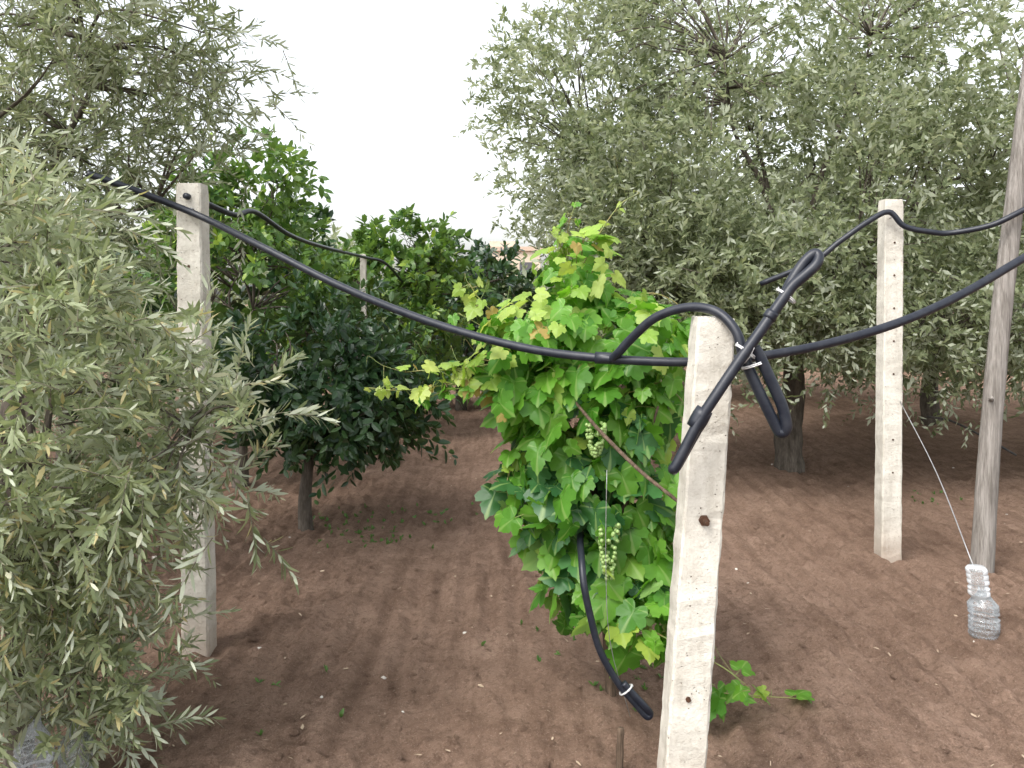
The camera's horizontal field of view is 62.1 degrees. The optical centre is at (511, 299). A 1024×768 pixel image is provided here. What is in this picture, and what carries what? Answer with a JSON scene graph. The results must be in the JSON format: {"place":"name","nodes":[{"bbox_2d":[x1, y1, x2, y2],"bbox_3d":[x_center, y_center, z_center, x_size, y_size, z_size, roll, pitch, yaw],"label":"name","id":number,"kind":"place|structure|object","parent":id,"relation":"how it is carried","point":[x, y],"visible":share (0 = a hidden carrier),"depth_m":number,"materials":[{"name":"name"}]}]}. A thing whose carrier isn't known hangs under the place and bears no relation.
{"place":"outdoors","nodes":[
{"label":"outdoors","id":0,"kind":"place"},
{"bbox_2d":[0,304,1023,767],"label":"ground","id":1,"kind":"structure","parent":0,"point":[956,674],"depth_m":4.11,"materials":[{"name":"soil"}]},
{"bbox_2d":[12,715,54,767],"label":"plastic bottle","id":2,"kind":"object","parent":1,"relation":"on","point":[31,732],"visible":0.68,"depth_m":2.69,"materials":[{"name":"white"}]},
{"bbox_2d":[57,718,93,767],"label":"plastic bottle","id":3,"kind":"object","parent":1,"relation":"on","point":[60,761],"visible":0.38,"depth_m":2.73,"materials":[{"name":"white"}]},
{"bbox_2d":[0,168,213,464],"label":"citrus tree","id":4,"kind":"object","parent":1,"relation":"on","point":[155,309],"visible":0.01,"depth_m":7.94,"materials":[{"name":"green plant"}]},
{"bbox_2d":[0,0,318,616],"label":"olive tree","id":5,"kind":"object","parent":1,"relation":"on","point":[93,51],"visible":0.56,"depth_m":4.07,"materials":[{"name":"green plant"}]},
{"bbox_2d":[0,78,339,767],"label":"olive tree","id":6,"kind":"object","parent":1,"relation":"on","point":[80,531],"visible":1,"depth_m":2.63,"materials":[{"name":"green plant"}]},
{"bbox_2d":[176,183,216,658],"bbox_3d":[-1.420,0.589,3.830,0.151,2.226,0.122,0,0,0],"label":"concrete post","id":7,"kind":"object","parent":1,"relation":"on","point":[195,253],"visible":0.34,"depth_m":3.77,"materials":[{"name":"concrete"}]},
{"bbox_2d":[183,193,403,282],"bbox_3d":[-1.373,-0.338,6.528,0.154,0.304,5.559,0,0,2],"label":"irrigation pipe","id":8,"kind":"object","parent":7,"relation":"attached to","point":[224,211],"visible":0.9,"depth_m":5.10,"materials":[{"name":"black plastic"}]},
{"bbox_2d":[86,170,1023,366],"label":"irrigation pipe","id":9,"kind":"object","parent":7,"relation":"attached to","point":[603,357],"visible":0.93,"depth_m":2.95,"materials":[{"name":"plastic"}]},
{"bbox_2d":[118,123,356,488],"bbox_3d":[-2.297,0.087,7.176,2.072,3.126,1.880,0,0,0],"label":"citrus tree","id":10,"kind":"object","parent":1,"relation":"on","point":[255,266],"visible":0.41,"depth_m":6.93,"materials":[{"name":"green plant"}]},
{"bbox_2d":[172,194,356,405],"bbox_3d":[-3.207,0.125,11.124,2.847,3.051,2.586,0,0,0],"label":"citrus tree","id":11,"kind":"object","parent":1,"relation":"on","point":[272,278],"visible":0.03,"depth_m":10.96,"materials":[{"name":"green plant"}]},
{"bbox_2d":[211,268,462,531],"bbox_3d":[-1.347,0.705,5.892,1.910,1.897,1.685,0,0,43],"label":"citrus tree","id":12,"kind":"object","parent":1,"relation":"on","point":[371,420],"visible":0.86,"depth_m":5.60,"materials":[{"name":"green plant"}]},
{"bbox_2d":[360,254,366,468],"bbox_3d":[-1.400,0.633,8.000,0.061,2.135,0.061,0,0,0],"label":"concrete post","id":13,"kind":"object","parent":1,"relation":"on","point":[363,264],"visible":0.15,"depth_m":7.97,"materials":[{"name":"grey concrete"}]},
{"bbox_2d":[317,203,499,427],"bbox_3d":[-1.287,0.249,9.940,2.303,2.802,2.042,0,0,0],"label":"citrus tree","id":14,"kind":"object","parent":1,"relation":"on","point":[419,257],"visible":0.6,"depth_m":9.62,"materials":[{"name":"green plant"}]},
{"bbox_2d":[385,228,536,410],"bbox_3d":[-0.672,0.282,12.436,2.456,2.736,2.411,0,0,0],"label":"citrus tree","id":15,"kind":"object","parent":1,"relation":"on","point":[490,262],"visible":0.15,"depth_m":12.23,"materials":[{"name":"green plant"}]},
{"bbox_2d":[414,247,543,339],"bbox_3d":[-0.445,0.385,16.574,3.084,2.861,2.689,0,0,0],"label":"citrus tree","id":16,"kind":"object","parent":1,"relation":"on","point":[530,276],"visible":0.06,"depth_m":16.05,"materials":[{"name":"green plant"}]},
{"bbox_2d":[0,447,1023,767],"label":"soil clods","id":17,"kind":"object","parent":1,"relation":"on","point":[454,739],"visible":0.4,"depth_m":3.63,"materials":[{"name":"brown soil"}]},
{"bbox_2d":[490,241,539,285],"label":"walls","id":18,"kind":"structure","parent":1,"relation":"on","point":[511,244],"depth_m":45.00,"materials":[{"name":"paint"}]},
{"bbox_2d":[486,247,542,254],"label":"parapet","id":19,"kind":"structure","parent":18,"relation":"on","point":[527,248],"depth_m":44.85,"materials":[{"name":"beige concrete"}]},
{"bbox_2d":[497,262,531,277],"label":"windows and door","id":20,"kind":"structure","parent":18,"relation":"attached to","point":[529,265],"depth_m":44.97,"materials":[{"name":"grey glass"}]},
{"bbox_2d":[50,461,1023,765],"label":"leaf litter","id":21,"kind":"object","parent":1,"relation":"on","point":[596,661],"visible":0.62,"depth_m":3.63,"materials":[{"name":"beige plant"}]},
{"bbox_2d":[62,181,1019,371],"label":"distant trees","id":22,"kind":"object","parent":1,"relation":"on","point":[333,236],"depth_m":21.73,"materials":[{"name":"green plant"}]},
{"bbox_2d":[152,464,1007,712],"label":"pebbles","id":23,"kind":"object","parent":1,"relation":"on","point":[383,677],"visible":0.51,"depth_m":4.05,"materials":[{"name":"stone"}]},
{"bbox_2d":[364,157,814,722],"bbox_3d":[0.315,0.535,3.271,1.532,2.192,0.938,0,0,27],"label":"grapevine","id":24,"kind":"object","parent":1,"relation":"on","point":[548,489],"visible":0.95,"depth_m":3.15,"materials":[{"name":"green plant"}]},
{"bbox_2d":[577,531,653,720],"bbox_3d":[0.291,1.163,3.071,0.221,0.591,0.428,0,0,-31],"label":"irrigation pipe","id":25,"kind":"object","parent":24,"relation":"attached to","point":[641,706],"visible":0.98,"depth_m":2.94,"materials":[{"name":"black plastic"}]},
{"bbox_2d":[605,471,630,716],"bbox_3d":[0.374,1.040,3.009,0.098,0.880,0.010,0,0,-18],"label":"tie wire","id":26,"kind":"object","parent":24,"relation":"hanging from","point":[606,584],"visible":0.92,"depth_m":3.00,"materials":[{"name":"grey metal"}]},
{"bbox_2d":[255,490,962,735],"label":"weeds","id":27,"kind":"object","parent":1,"relation":"on","point":[341,712],"visible":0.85,"depth_m":5.69,"materials":[{"name":"green plant"}]},
{"bbox_2d":[616,726,623,767],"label":"wooden stake","id":28,"kind":"object","parent":1,"relation":"on","point":[620,748],"visible":1,"depth_m":2.89,"materials":[{"name":"brown wood"}]},
{"bbox_2d":[657,316,734,767],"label":"concrete post","id":29,"kind":"object","parent":1,"relation":"on","point":[688,669],"visible":0.94,"depth_m":2.49,"materials":[{"name":"concrete"}]},
{"bbox_2d":[609,302,791,437],"bbox_3d":[0.534,0.201,2.547,0.584,0.388,0.101,0,0,34],"label":"irrigation pipe","id":30,"kind":"object","parent":29,"relation":"attached to","point":[781,426],"visible":0.95,"depth_m":2.42,"materials":[{"name":"black plastic"}]},
{"bbox_2d":[668,248,823,474],"bbox_3d":[0.668,0.173,2.417,0.458,0.643,0.067,0,0,-5],"label":"irrigation pipe","id":31,"kind":"object","parent":30,"relation":"attached to","point":[808,265],"visible":1,"depth_m":2.39,"materials":[{"name":"black plastic"}]},
{"bbox_2d":[504,109,959,384],"bbox_3d":[3.633,-0.687,13.117,7.532,4.831,5.024,0,0,0],"label":"olive tree","id":32,"kind":"object","parent":1,"relation":"on","point":[524,272],"visible":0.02,"depth_m":13.20,"materials":[{"name":"green plant"}]},
{"bbox_2d":[452,0,1023,473],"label":"olive tree","id":33,"kind":"object","parent":1,"relation":"on","point":[702,248],"visible":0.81,"depth_m":6.87,"materials":[{"name":"green plant"}]},
{"bbox_2d":[874,199,903,562],"bbox_3d":[2.317,0.541,5.230,0.140,2.321,0.126,0,0,0],"label":"concrete post","id":34,"kind":"object","parent":1,"relation":"on","point":[888,453],"visible":0.94,"depth_m":5.17,"materials":[{"name":"concrete"}]},
{"bbox_2d":[759,207,1023,285],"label":"irrigation pipe","id":35,"kind":"object","parent":34,"relation":"attached to","point":[876,216],"visible":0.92,"depth_m":5.10,"materials":[{"name":"plastic"}]},
{"bbox_2d":[900,401,972,563],"bbox_3d":[2.289,0.943,4.603,0.028,0.660,1.145,0,0,8],"label":"guy wire","id":36,"kind":"object","parent":34,"relation":"attached to","point":[941,485],"visible":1,"depth_m":4.50,"materials":[{"name":"grey metal"}]},
{"bbox_2d":[755,17,1023,437],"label":"olive tree","id":37,"kind":"object","parent":1,"relation":"on","point":[926,409],"visible":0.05,"depth_m":10.46,"materials":[{"name":"green plant"}]},
{"bbox_2d":[926,416,1016,455],"bbox_3d":[4.651,1.374,8.646,0.910,0.410,0.129,0,0,0],"label":"irrigation pipe","id":38,"kind":"object","parent":1,"relation":"on","point":[977,433],"visible":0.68,"depth_m":8.63,"materials":[{"name":"black plastic"}]},
{"bbox_2d":[933,59,1023,421],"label":"olive tree","id":39,"kind":"object","parent":1,"relation":"on","point":[1021,409],"visible":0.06,"depth_m":7.59,"materials":[{"name":"green plant"}]},
{"bbox_2d":[967,586,1000,634],"bbox_3d":[2.230,1.480,4.020,0.146,0.240,0.140,0,0,0],"label":"plastic bottle","id":40,"kind":"object","parent":1,"relation":"on","point":[995,608],"visible":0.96,"depth_m":4.05,"materials":[{"name":"white"}]},
{"bbox_2d":[965,564,990,607],"bbox_3d":[2.203,1.355,4.020,0.105,0.190,0.099,0,0,0],"label":"plastic bottle","id":41,"kind":"object","parent":40,"relation":"on","point":[981,600],"visible":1,"depth_m":4.00,"materials":[{"name":"white"}]},
{"bbox_2d":[969,56,1023,572],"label":"wooden pole","id":42,"kind":"object","parent":1,"relation":"on","point":[983,540],"visible":0.9,"depth_m":5.00,"materials":[{"name":"grey wood"}]},
{"bbox_2d":[0,0,1023,299],"label":"sky","id":43,"kind":"structure","parent":0,"point":[385,114],"materials":[{"name":"white"}]}
]}

